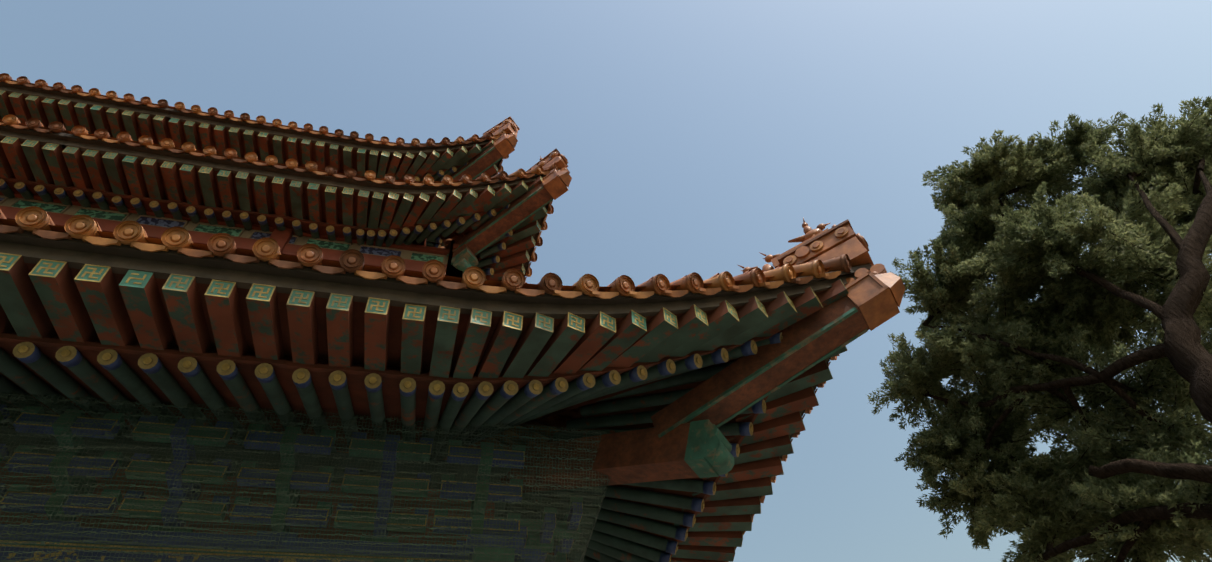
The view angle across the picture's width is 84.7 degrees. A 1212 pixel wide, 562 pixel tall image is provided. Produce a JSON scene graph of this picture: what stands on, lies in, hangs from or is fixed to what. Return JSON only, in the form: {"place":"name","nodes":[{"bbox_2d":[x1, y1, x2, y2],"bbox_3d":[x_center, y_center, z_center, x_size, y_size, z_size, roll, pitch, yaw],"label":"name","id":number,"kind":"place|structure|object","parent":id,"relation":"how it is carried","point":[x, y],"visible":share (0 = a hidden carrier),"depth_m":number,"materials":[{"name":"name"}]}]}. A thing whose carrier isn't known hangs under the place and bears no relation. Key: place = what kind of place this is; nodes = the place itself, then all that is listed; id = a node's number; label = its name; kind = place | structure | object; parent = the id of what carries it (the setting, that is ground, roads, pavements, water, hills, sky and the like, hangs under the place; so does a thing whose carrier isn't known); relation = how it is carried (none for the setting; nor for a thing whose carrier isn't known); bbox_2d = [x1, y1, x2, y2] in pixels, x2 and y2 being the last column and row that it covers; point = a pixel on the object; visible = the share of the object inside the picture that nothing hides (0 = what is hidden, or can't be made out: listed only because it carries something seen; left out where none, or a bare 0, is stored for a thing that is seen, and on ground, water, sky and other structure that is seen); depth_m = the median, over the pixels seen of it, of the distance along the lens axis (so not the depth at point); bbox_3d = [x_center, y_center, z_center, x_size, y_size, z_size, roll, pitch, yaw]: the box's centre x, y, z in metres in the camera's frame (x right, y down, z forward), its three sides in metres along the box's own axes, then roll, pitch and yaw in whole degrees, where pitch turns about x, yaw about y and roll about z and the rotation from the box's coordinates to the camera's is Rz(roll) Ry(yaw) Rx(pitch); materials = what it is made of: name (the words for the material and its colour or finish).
{"place":"outdoors","nodes":[
{"label":"outdoors","id":0,"kind":"place"},
{"bbox_2d":[0,0,1211,561],"label":"sky","id":1,"kind":"structure","parent":0,"point":[700,137],"materials":[{"name":"blue"}]},
{"bbox_3d":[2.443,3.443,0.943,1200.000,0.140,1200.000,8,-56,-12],"label":"ground","id":2,"kind":"structure","parent":0,"visible":0},
{"bbox_2d":[0,392,615,561],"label":"building wall","id":3,"kind":"structure","parent":2,"relation":"on","point":[77,486],"depth_m":5.17,"materials":[{"name":"wood"}]},
{"bbox_2d":[0,206,871,561],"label":"roof eaves","id":4,"kind":"object","parent":3,"relation":"on","point":[132,312],"visible":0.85,"depth_m":4.83,"materials":[{"name":"wood"}]},
{"bbox_2d":[0,191,462,451],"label":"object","id":5,"kind":"object","parent":4,"relation":"on","point":[416,258],"visible":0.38,"depth_m":9.66,"materials":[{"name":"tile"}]},
{"bbox_2d":[0,114,561,283],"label":"tier","id":6,"kind":"object","parent":5,"relation":"on","point":[122,172],"visible":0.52,"depth_m":9.57,"materials":[{"name":"wood"}]},
{"bbox_2d":[403,238,426,245],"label":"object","id":7,"kind":"object","parent":6,"relation":"on","point":[414,242],"visible":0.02,"depth_m":11.83,"materials":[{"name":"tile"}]},
{"bbox_2d":[0,73,508,452],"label":"tier","id":8,"kind":"object","parent":7,"relation":"on","point":[23,99],"visible":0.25,"depth_m":12.05,"materials":[{"name":"wood"}]},
{"bbox_2d":[450,116,519,180],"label":"corners","id":9,"kind":"object","parent":7,"relation":"on","point":[504,145],"visible":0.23,"depth_m":13.00,"materials":[{"name":"wood"}]},
{"bbox_2d":[439,148,571,275],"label":"corners","id":10,"kind":"object","parent":6,"relation":"attached to","point":[554,185],"visible":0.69,"depth_m":10.39,"materials":[{"name":"wood"}]},
{"bbox_2d":[500,218,904,492],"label":"corners","id":11,"kind":"object","parent":4,"relation":"attached to","point":[684,438],"visible":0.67,"depth_m":5.40,"materials":[{"name":"wood"}]},
{"bbox_2d":[867,96,1211,561],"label":"tree","id":12,"kind":"object","parent":2,"relation":"on","point":[1147,204],"visible":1,"depth_m":6.14,"materials":[{"name":"plant"}]}
]}

